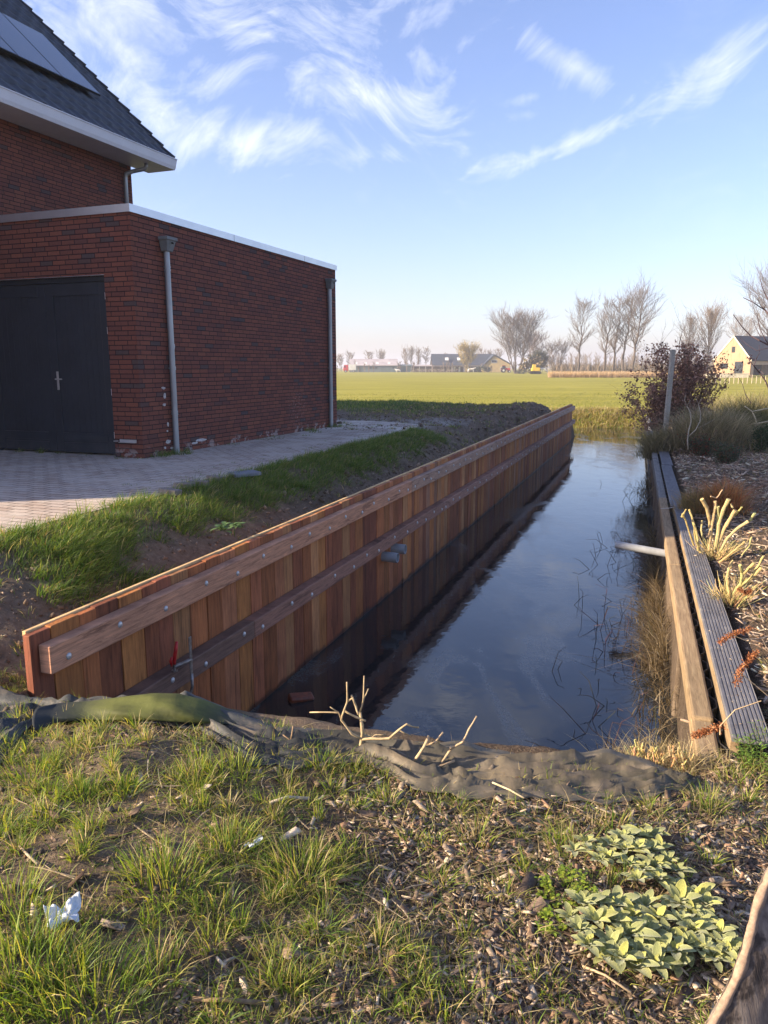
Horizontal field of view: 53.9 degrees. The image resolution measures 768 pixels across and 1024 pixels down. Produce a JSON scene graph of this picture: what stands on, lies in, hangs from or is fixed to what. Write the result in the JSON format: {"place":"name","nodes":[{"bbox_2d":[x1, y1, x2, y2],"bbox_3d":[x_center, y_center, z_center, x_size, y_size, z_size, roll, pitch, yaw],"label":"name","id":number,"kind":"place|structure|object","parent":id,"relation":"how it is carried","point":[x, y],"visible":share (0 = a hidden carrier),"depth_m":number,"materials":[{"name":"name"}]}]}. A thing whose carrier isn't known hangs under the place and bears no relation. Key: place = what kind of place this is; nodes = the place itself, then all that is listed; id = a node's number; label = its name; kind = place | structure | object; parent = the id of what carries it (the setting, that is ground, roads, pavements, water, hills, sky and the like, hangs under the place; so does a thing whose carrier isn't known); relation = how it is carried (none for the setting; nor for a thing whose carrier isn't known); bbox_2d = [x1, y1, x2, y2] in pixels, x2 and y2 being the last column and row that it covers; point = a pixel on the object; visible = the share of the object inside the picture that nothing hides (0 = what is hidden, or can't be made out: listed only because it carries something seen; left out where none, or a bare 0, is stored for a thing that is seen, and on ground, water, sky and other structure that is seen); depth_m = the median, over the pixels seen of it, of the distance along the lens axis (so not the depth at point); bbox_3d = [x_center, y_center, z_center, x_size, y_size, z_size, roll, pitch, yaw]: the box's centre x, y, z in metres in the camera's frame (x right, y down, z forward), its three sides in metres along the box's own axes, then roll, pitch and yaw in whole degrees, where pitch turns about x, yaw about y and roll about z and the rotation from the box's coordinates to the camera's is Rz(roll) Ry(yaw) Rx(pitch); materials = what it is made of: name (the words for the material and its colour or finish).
{"place":"outdoors","nodes":[
{"label":"outdoors","id":0,"kind":"place"},
{"bbox_2d":[0,0,177,214],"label":"house","id":1,"kind":"structure","parent":0,"point":[75,132],"depth_m":12.93,"materials":[{"name":"red brick"}]},
{"bbox_2d":[0,420,424,533],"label":"pavement","id":2,"kind":"structure","parent":0,"point":[33,483],"depth_m":9.19,"materials":[{"name":"brick"}]},
{"bbox_2d":[0,203,336,457],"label":"garage","id":3,"kind":"structure","parent":2,"relation":"on","point":[127,330],"depth_m":10.72,"materials":[{"name":"red brick"}]},
{"bbox_2d":[0,284,57,450],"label":"door leaf","id":4,"kind":"structure","parent":3,"relation":"in","point":[27,411],"depth_m":10.81,"materials":[{"name":"wood"}]},
{"bbox_2d":[44,282,115,453],"bbox_3d":[-4.192,-1.969,10.433,1.062,2.305,0.105,4,12,20],"label":"door leaf","id":5,"kind":"structure","parent":3,"relation":"in","point":[76,312],"depth_m":10.45,"materials":[{"name":"wood"}]},
{"bbox_2d":[158,487,181,495],"bbox_3d":[-2.081,-0.200,7.347,0.210,0.050,0.105,8,11,25],"label":"loose paver","id":6,"kind":"object","parent":2,"relation":"on","point":[171,490],"visible":0.9,"depth_m":7.31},
{"bbox_2d":[174,482,195,487],"bbox_3d":[-2.044,-0.277,7.751,0.210,0.050,0.105,5,11,34],"label":"loose paver","id":7,"kind":"object","parent":2,"relation":"on","point":[183,483],"visible":0.66,"depth_m":7.72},
{"bbox_2d":[188,480,209,485],"bbox_3d":[-1.932,-0.302,7.883,0.210,0.050,0.105,0,10,0],"label":"loose paver","id":8,"kind":"object","parent":2,"relation":"on","point":[204,481],"visible":0.5,"depth_m":7.83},
{"bbox_2d":[206,475,224,481],"bbox_3d":[-1.833,-0.370,8.237,0.210,0.050,0.105,9,12,37],"label":"loose paver","id":9,"kind":"object","parent":2,"relation":"on","point":[212,476],"visible":0.68,"depth_m":8.21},
{"bbox_2d":[0,398,536,688],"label":"grass","id":10,"kind":"structure","parent":0,"point":[78,548],"depth_m":6.86,"materials":[{"name":"plant"}]},
{"bbox_2d":[0,368,767,1023],"bbox_3d":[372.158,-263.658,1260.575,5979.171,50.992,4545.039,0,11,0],"label":"ground","id":11,"kind":"structure","parent":0,"point":[436,386],"depth_m":2.93,"materials":[{"name":"plant"}]},
{"bbox_2d":[43,891,80,929],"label":"litter","id":12,"kind":"object","parent":11,"relation":"on","point":[74,900],"visible":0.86,"depth_m":2.03,"materials":[{"name":"paper"}]},
{"bbox_2d":[210,521,245,533],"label":"broad leaved weed","id":13,"kind":"object","parent":11,"relation":"on","point":[223,526],"visible":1,"depth_m":5.74,"materials":[{"name":"green plant"}]},
{"bbox_2d":[192,996,264,1005],"bbox_3d":[-0.378,1.193,1.841,0.176,0.036,0.015,-1,11,-4],"label":"stick","id":14,"kind":"object","parent":11,"relation":"on","point":[242,1001],"visible":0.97,"depth_m":1.84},
{"bbox_2d":[228,470,260,477],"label":"paving slab","id":15,"kind":"structure","parent":11,"relation":"on","point":[249,473],"depth_m":8.50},
{"bbox_2d":[243,834,262,847],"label":"litter","id":16,"kind":"object","parent":11,"relation":"on","point":[260,838],"visible":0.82,"depth_m":2.53,"materials":[{"name":"paper"}]},
{"bbox_2d":[271,795,309,803],"bbox_3d":[-0.359,1.084,2.846,0.165,0.048,0.030,-7,13,-32],"label":"stick","id":17,"kind":"object","parent":11,"relation":"on","point":[296,797],"visible":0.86,"depth_m":2.85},
{"bbox_2d":[0,402,594,1023],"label":"soil clods","id":18,"kind":"object","parent":11,"relation":"on","point":[272,824],"visible":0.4,"depth_m":3.05,"materials":[{"name":"brown soil"}]},
{"bbox_2d":[22,404,574,711],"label":"sheet wall","id":19,"kind":"structure","parent":11,"relation":"on","point":[259,618],"depth_m":6.14,"materials":[{"name":"brown wood"}]},
{"bbox_2d":[169,636,193,692],"bbox_3d":[-1.289,0.998,4.767,0.158,0.422,0.079,-10,14,-41],"label":"clamp","id":20,"kind":"object","parent":19,"relation":"attached to","point":[174,664],"visible":0.86,"depth_m":4.75,"materials":[{"name":"metal"}]},
{"bbox_2d":[381,551,398,562],"bbox_3d":[0.058,0.513,8.608,0.212,0.120,0.116,4,11,19],"label":"drain pipe","id":21,"kind":"object","parent":19,"relation":"attached to","point":[393,557],"visible":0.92,"depth_m":8.56,"materials":[{"name":"grey plastic"}]},
{"bbox_2d":[391,543,406,553],"bbox_3d":[0.163,0.433,8.922,0.192,0.120,0.116,4,11,19],"label":"drain pipe","id":22,"kind":"object","parent":19,"relation":"attached to","point":[399,548],"visible":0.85,"depth_m":8.88,"materials":[{"name":"grey plastic"}]},
{"bbox_2d":[336,353,343,365],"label":"bare tree","id":23,"kind":"object","parent":11,"relation":"on","point":[339,358],"visible":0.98,"depth_m":411.76,"materials":[{"name":"grey plant"}]},
{"bbox_2d":[343,364,355,371],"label":"parked lorry","id":24,"kind":"object","parent":11,"relation":"on","point":[351,367],"visible":0.91,"depth_m":308.30,"materials":[{"name":"red paint"}]},
{"bbox_2d":[0,686,700,805],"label":"ground sheet","id":25,"kind":"object","parent":11,"relation":"on","point":[175,709],"visible":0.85,"depth_m":3.29,"materials":[{"name":"grey fabric"}]},
{"bbox_2d":[492,782,524,798],"bbox_3d":[0.500,1.124,3.053,0.009,0.019,0.168,-9,14,-38],"label":"stick","id":26,"kind":"object","parent":25,"relation":"on","point":[499,785],"visible":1,"depth_m":3.05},
{"bbox_2d":[310,676,418,745],"bbox_3d":[-0.082,0.959,3.266,0.474,0.505,0.099,2,11,10],"label":"bare shrub","id":27,"kind":"object","parent":11,"relation":"on","point":[361,737],"visible":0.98,"depth_m":3.24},
{"bbox_2d":[349,359,397,371],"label":"long shed","id":28,"kind":"structure","parent":11,"relation":"on","point":[385,365],"depth_m":324.43,"materials":[{"name":"grey metal"}]},
{"bbox_2d":[376,349,385,358],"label":"bare tree","id":29,"kind":"object","parent":11,"relation":"on","point":[382,356],"visible":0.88,"depth_m":410.51,"materials":[{"name":"grey plant"}]},
{"bbox_2d":[0,723,766,1023],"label":"straw litter","id":30,"kind":"object","parent":11,"relation":"on","point":[72,876],"visible":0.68,"depth_m":2.60,"materials":[{"name":"plant"}]},
{"bbox_2d":[0,427,767,1023],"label":"wood chips","id":31,"kind":"object","parent":11,"relation":"on","point":[532,885],"visible":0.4,"depth_m":2.48,"materials":[{"name":"brown wood"}]},
{"bbox_2d":[18,845,38,864],"bbox_3d":[-1.092,1.056,2.322,0.141,0.021,0.012,10,15,43],"label":"stick","id":32,"kind":"object","parent":31,"relation":"on","point":[26,853],"visible":0.97,"depth_m":2.33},
{"bbox_2d":[582,965,631,993],"bbox_3d":[0.633,1.324,2.144,0.142,0.018,0.014,8,13,35],"label":"stick","id":33,"kind":"object","parent":31,"relation":"on","point":[612,980],"visible":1,"depth_m":2.14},
{"bbox_2d":[657,879,742,972],"bbox_3d":[0.997,1.292,2.386,0.258,0.085,0.409,0,11,0],"label":"silver leaf plant","id":34,"kind":"object","parent":31,"relation":"on","point":[712,936],"visible":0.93,"depth_m":2.35,"materials":[{"name":"plant"}]},
{"bbox_2d":[397,364,411,371],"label":"shed","id":35,"kind":"structure","parent":11,"relation":"on","point":[403,368],"depth_m":325.34,"materials":[{"name":"grey metal"}]},
{"bbox_2d":[401,344,410,363],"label":"bare tree","id":36,"kind":"object","parent":11,"relation":"on","point":[405,354],"visible":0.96,"depth_m":411.12,"materials":[{"name":"grey plant"}]},
{"bbox_2d":[406,343,414,363],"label":"bare tree","id":37,"kind":"object","parent":11,"relation":"on","point":[412,350],"visible":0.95,"depth_m":410.59,"materials":[{"name":"grey plant"}]},
{"bbox_2d":[414,347,422,363],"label":"bare tree","id":38,"kind":"object","parent":11,"relation":"on","point":[417,351],"visible":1,"depth_m":410.68,"materials":[{"name":"grey plant"}]},
{"bbox_2d":[411,365,431,371],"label":"open shelter","id":39,"kind":"object","parent":11,"relation":"on","point":[426,367],"visible":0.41,"depth_m":326.16,"materials":[{"name":"grey wood"}]},
{"bbox_2d":[422,347,430,363],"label":"bare tree","id":40,"kind":"object","parent":11,"relation":"on","point":[425,357],"visible":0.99,"depth_m":411.52,"materials":[{"name":"grey plant"}]},
{"bbox_2d":[413,716,476,766],"bbox_3d":[0.110,1.064,3.255,0.597,0.347,0.067,-1,11,-5],"label":"bare shrub","id":41,"kind":"object","parent":11,"relation":"on","point":[427,743],"visible":0.59,"depth_m":3.25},
{"bbox_2d":[453,339,480,372],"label":"willow tree","id":42,"kind":"object","parent":11,"relation":"on","point":[469,355],"visible":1,"depth_m":292.99,"materials":[{"name":"beige plant"}]},
{"bbox_2d":[430,354,510,371],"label":"farmhouse","id":43,"kind":"object","parent":11,"relation":"on","point":[495,362],"visible":0.62,"depth_m":319.33,"materials":[{"name":"grey wood"}]},
{"bbox_2d":[501,365,510,372],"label":"farm tractor","id":44,"kind":"object","parent":11,"relation":"on","point":[503,369],"visible":1,"depth_m":294.00,"materials":[{"name":"red paint"}]},
{"bbox_2d":[486,302,559,373],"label":"bare tree","id":45,"kind":"object","parent":11,"relation":"on","point":[517,323],"visible":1,"depth_m":242.32,"materials":[{"name":"brown plant"}]},
{"bbox_2d":[337,351,716,372],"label":"distant wood","id":46,"kind":"object","parent":11,"relation":"on","point":[585,361],"visible":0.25,"depth_m":328.23,"materials":[{"name":"brown plant"}]},
{"bbox_2d":[515,355,548,373],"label":"field bush","id":47,"kind":"object","parent":11,"relation":"on","point":[538,362],"visible":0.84,"depth_m":234.29,"materials":[{"name":"brown plant"}]},
{"bbox_2d":[523,329,549,366],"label":"bare tree","id":48,"kind":"object","parent":11,"relation":"on","point":[535,346],"visible":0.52,"depth_m":255.46,"materials":[{"name":"grey plant"}]},
{"bbox_2d":[530,364,547,373],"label":"yellow digger","id":49,"kind":"object","parent":11,"relation":"on","point":[534,370],"visible":0.89,"depth_m":227.20,"materials":[{"name":"paint"}]},
{"bbox_2d":[531,348,549,372],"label":"dark tree","id":50,"kind":"object","parent":11,"relation":"on","point":[542,355],"visible":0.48,"depth_m":251.87,"materials":[{"name":"grey plant"}]},
{"bbox_2d":[535,905,567,936],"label":"green weed","id":51,"kind":"object","parent":11,"relation":"on","point":[546,912],"visible":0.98,"depth_m":2.35,"materials":[{"name":"green plant"}]},
{"bbox_2d":[543,336,574,367],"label":"bare tree","id":52,"kind":"object","parent":11,"relation":"on","point":[564,351],"visible":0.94,"depth_m":254.14,"materials":[{"name":"grey plant"}]},
{"bbox_2d":[535,863,597,907],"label":"green weed","id":53,"kind":"object","parent":11,"relation":"on","point":[561,871],"visible":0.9,"depth_m":2.50,"materials":[{"name":"green plant"}]},
{"bbox_2d":[565,289,600,371],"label":"bare tree","id":54,"kind":"object","parent":11,"relation":"on","point":[585,305],"visible":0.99,"depth_m":184.16,"materials":[{"name":"brown plant"}]},
{"bbox_2d":[590,295,626,370],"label":"bare tree","id":55,"kind":"object","parent":11,"relation":"on","point":[605,317],"visible":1,"depth_m":174.63,"materials":[{"name":"brown plant"}]},
{"bbox_2d":[607,298,637,371],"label":"bare tree","id":56,"kind":"object","parent":11,"relation":"on","point":[614,346],"visible":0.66,"depth_m":176.88,"materials":[{"name":"brown plant"}]},
{"bbox_2d":[547,370,699,377],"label":"reed belt","id":57,"kind":"object","parent":11,"relation":"on","point":[587,374],"visible":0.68,"depth_m":148.33,"materials":[{"name":"beige plant"}]},
{"bbox_2d":[554,885,695,979],"bbox_3d":[0.737,1.274,2.299,0.408,0.101,0.409,0,11,0],"label":"silver leaf plant","id":58,"kind":"object","parent":11,"relation":"on","point":[617,942],"visible":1,"depth_m":2.27,"materials":[{"name":"plant"}]},
{"bbox_2d":[561,823,696,887],"bbox_3d":[0.868,1.231,2.729,0.466,0.107,0.428,0,11,0],"label":"silver leaf plant","id":59,"kind":"object","parent":11,"relation":"on","point":[630,835],"visible":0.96,"depth_m":2.71,"materials":[{"name":"plant"}]},
{"bbox_2d":[613,288,647,372],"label":"bare tree","id":60,"kind":"object","parent":11,"relation":"on","point":[629,303],"visible":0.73,"depth_m":175.08,"materials":[{"name":"brown plant"}]},
{"bbox_2d":[550,361,713,372],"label":"undergrowth","id":61,"kind":"object","parent":11,"relation":"on","point":[568,367],"visible":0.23,"depth_m":202.29,"materials":[{"name":"brown plant"}]},
{"bbox_2d":[613,386,651,430],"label":"beech bush","id":62,"kind":"object","parent":11,"relation":"on","point":[634,402],"visible":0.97,"depth_m":18.44,"materials":[{"name":"brown plant"}]},
{"bbox_2d":[614,265,666,370],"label":"bare tree","id":63,"kind":"object","parent":11,"relation":"on","point":[636,336],"visible":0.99,"depth_m":171.97,"materials":[{"name":"brown plant"}]},
{"bbox_2d":[608,423,691,460],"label":"broom bush","id":64,"kind":"object","parent":11,"relation":"on","point":[645,451],"visible":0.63,"depth_m":17.26,"materials":[{"name":"green plant"}]},
{"bbox_2d":[565,720,744,803],"bbox_3d":[1.325,1.172,3.623,0.860,0.187,0.883,-10,15,-42],"label":"cut grass tussock","id":65,"kind":"object","parent":11,"relation":"on","point":[681,760],"visible":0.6,"depth_m":3.66,"materials":[{"name":"plant"}]},
{"bbox_2d":[663,349,675,431],"bbox_3d":[6.876,-2.618,18.284,0.117,2.569,0.416,2,11,10],"label":"wooden post","id":66,"kind":"object","parent":11,"relation":"on","point":[670,380],"visible":0.58,"depth_m":18.11,"materials":[{"name":"grey wood"}]},
{"bbox_2d":[616,303,754,433],"bbox_3d":[7.683,-3.680,19.315,2.915,3.769,2.731,-7,13,-31],"label":"beech bush","id":67,"kind":"object","parent":11,"relation":"on","point":[688,369],"visible":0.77,"depth_m":19.20,"materials":[{"name":"brown plant"}]},
{"bbox_2d":[673,308,706,356],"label":"bare tree","id":68,"kind":"object","parent":11,"relation":"on","point":[691,325],"visible":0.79,"depth_m":184.95,"materials":[{"name":"brown plant"}]},
{"bbox_2d":[677,431,719,455],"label":"bush","id":69,"kind":"object","parent":11,"relation":"on","point":[697,445],"visible":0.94,"depth_m":16.26,"materials":[{"name":"green plant"}]},
{"bbox_2d":[684,395,712,449],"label":"pale stemmed shrub","id":70,"kind":"object","parent":11,"relation":"on","point":[688,435],"visible":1,"depth_m":14.93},
{"bbox_2d":[662,485,740,515],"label":"rust bush","id":71,"kind":"object","parent":11,"relation":"on","point":[687,503],"visible":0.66,"depth_m":9.89,"materials":[{"name":"brown plant"}]},
{"bbox_2d":[637,402,767,452],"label":"broom bush","id":72,"kind":"object","parent":11,"relation":"on","point":[718,426],"visible":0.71,"depth_m":16.78,"materials":[{"name":"green plant"}]},
{"bbox_2d":[646,415,767,775],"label":"retaining wall","id":73,"kind":"structure","parent":11,"relation":"on","point":[709,699],"depth_m":5.23,"materials":[{"name":"brown wood"}]},
{"bbox_2d":[615,541,664,556],"bbox_3d":[2.905,0.419,8.504,0.590,0.153,0.084,4,11,18],"label":"overflow pipe","id":74,"kind":"object","parent":73,"relation":"attached to","point":[639,548],"visible":0.81,"depth_m":8.48,"materials":[{"name":"plastic"}]},
{"bbox_2d":[646,388,767,421],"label":"tall dry grass","id":75,"kind":"structure","parent":11,"relation":"on","point":[736,396],"depth_m":24.61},
{"bbox_2d":[684,295,731,370],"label":"bare tree","id":76,"kind":"object","parent":11,"relation":"on","point":[710,315],"visible":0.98,"depth_m":179.57,"materials":[{"name":"brown plant"}]},
{"bbox_2d":[681,490,755,560],"bbox_3d":[3.317,0.134,7.549,0.723,0.726,0.486,2,11,12],"label":"cut back shrub","id":77,"kind":"object","parent":11,"relation":"on","point":[721,553],"visible":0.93,"depth_m":7.53,"materials":[{"name":"plant"}]},
{"bbox_2d":[669,448,767,821],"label":"grass","id":78,"kind":"structure","parent":11,"relation":"on","point":[699,800],"depth_m":3.74,"materials":[{"name":"plant"}]},
{"bbox_2d":[674,442,767,649],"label":"twig litter","id":79,"kind":"object","parent":11,"relation":"on","point":[742,528],"visible":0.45,"depth_m":9.14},
{"bbox_2d":[679,471,767,516],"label":"rust bush","id":80,"kind":"object","parent":11,"relation":"on","point":[732,495],"visible":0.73,"depth_m":9.73,"materials":[{"name":"brown plant"}]},
{"bbox_2d":[703,373,749,377],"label":"terrace wall","id":81,"kind":"structure","parent":11,"relation":"on","point":[740,375],"depth_m":147.31,"materials":[{"name":"concrete"}]},
{"bbox_2d":[705,437,751,463],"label":"bush","id":82,"kind":"object","parent":11,"relation":"on","point":[728,456],"visible":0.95,"depth_m":14.78,"materials":[{"name":"green plant"}]},
{"bbox_2d":[700,537,767,607],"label":"cut back shrub","id":83,"kind":"object","parent":11,"relation":"on","point":[738,596],"visible":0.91,"depth_m":6.08,"materials":[{"name":"plant"}]},
{"bbox_2d":[705,867,767,1023],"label":"hollow stump","id":84,"kind":"object","parent":11,"relation":"on","point":[743,998],"visible":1,"depth_m":1.69,"materials":[{"name":"brown wood"}]},
{"bbox_2d":[706,394,767,438],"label":"broom bush","id":85,"kind":"object","parent":11,"relation":"on","point":[758,415],"visible":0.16,"depth_m":19.13,"materials":[{"name":"green plant"}]},
{"bbox_2d":[713,336,767,374],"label":"wooden house","id":86,"kind":"structure","parent":11,"relation":"on","point":[738,349],"depth_m":156.02,"materials":[{"name":"yellow wood"}]},
{"bbox_2d":[734,362,742,372],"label":"window","id":87,"kind":"structure","parent":86,"relation":"in","point":[737,364],"depth_m":155.53,"materials":[{"name":"grey glass"}]},
{"bbox_2d":[716,625,764,649],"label":"dried seed stalk","id":88,"kind":"object","parent":11,"relation":"on","point":[730,635],"visible":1,"depth_m":4.90,"materials":[{"name":"orange plant"}]},
{"bbox_2d":[723,310,764,337],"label":"bare tree","id":89,"kind":"object","parent":11,"relation":"on","point":[741,321],"visible":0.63,"depth_m":252.28,"materials":[{"name":"brown plant"}]},
{"bbox_2d":[737,586,754,614],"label":"dried seed stalk","id":90,"kind":"object","parent":11,"relation":"on","point":[744,591],"visible":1,"depth_m":5.78,"materials":[{"name":"orange plant"}]},
{"bbox_2d":[729,255,767,335],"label":"bare tree","id":91,"kind":"object","parent":11,"relation":"on","point":[761,300],"visible":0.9,"depth_m":204.43,"materials":[{"name":"brown plant"}]},
{"bbox_2d":[731,720,767,770],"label":"green weed","id":92,"kind":"object","parent":11,"relation":"on","point":[748,758],"visible":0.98,"depth_m":3.69,"materials":[{"name":"green plant"}]},
{"bbox_2d":[731,649,767,695],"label":"dried seed stalk","id":93,"kind":"object","parent":11,"relation":"on","point":[753,655],"visible":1,"depth_m":4.10,"materials":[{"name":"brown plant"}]},
{"bbox_2d":[733,279,767,402],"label":"leafless shrub","id":94,"kind":"object","parent":11,"relation":"on","point":[761,307],"visible":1,"depth_m":8.40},
{"bbox_2d":[744,406,767,424],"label":"pale branch","id":95,"kind":"object","parent":11,"relation":"on","point":[756,423],"visible":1,"depth_m":9.33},
{"bbox_2d":[747,421,767,452],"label":"evergreen bush","id":96,"kind":"object","parent":11,"relation":"on","point":[763,440],"visible":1,"depth_m":16.27,"materials":[{"name":"green plant"}]},
{"bbox_2d":[760,365,767,374],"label":"outbuilding","id":97,"kind":"structure","parent":11,"relation":"on","point":[764,369],"depth_m":156.72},
{"bbox_2d":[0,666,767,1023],"bbox_3d":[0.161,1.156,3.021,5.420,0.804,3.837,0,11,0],"label":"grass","id":98,"kind":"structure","parent":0,"point":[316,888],"depth_m":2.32,"materials":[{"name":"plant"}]},
{"bbox_2d":[22,0,767,367],"label":"sky","id":99,"kind":"structure","parent":0,"point":[453,161],"materials":[{"name":"blue"}]},
{"bbox_2d":[250,428,677,758],"bbox_3d":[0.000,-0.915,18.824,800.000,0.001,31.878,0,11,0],"label":"water","id":100,"kind":"structure","parent":0,"point":[435,646],"depth_m":7.60,"materials":[{"name":"liquid"}]},
{"bbox_2d":[288,692,313,702],"bbox_3d":[-0.674,1.522,6.119,0.200,0.090,0.100,2,21,-24],"label":"broken brick","id":101,"kind":"object","parent":100,"relation":"in","point":[299,697],"visible":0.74,"depth_m":6.08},
{"bbox_2d":[525,482,669,753],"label":"broken reed stems","id":102,"kind":"object","parent":100,"relation":"on","point":[614,645],"visible":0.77,"depth_m":7.07,"materials":[{"name":"plant"}]},
{"bbox_2d":[526,469,681,762],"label":"reeds","id":103,"kind":"object","parent":100,"relation":"in","point":[652,602],"visible":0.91,"depth_m":7.20,"materials":[{"name":"brown plant"}]},
{"bbox_2d":[338,392,766,427],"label":"bank grass","id":104,"kind":"structure","parent":0,"point":[593,409],"depth_m":34.16,"materials":[{"name":"plant"}]},
{"bbox_2d":[690,701,760,740],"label":"dried seed stalk","id":105,"kind":"object","parent":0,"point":[702,732],"visible":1,"depth_m":3.65,"materials":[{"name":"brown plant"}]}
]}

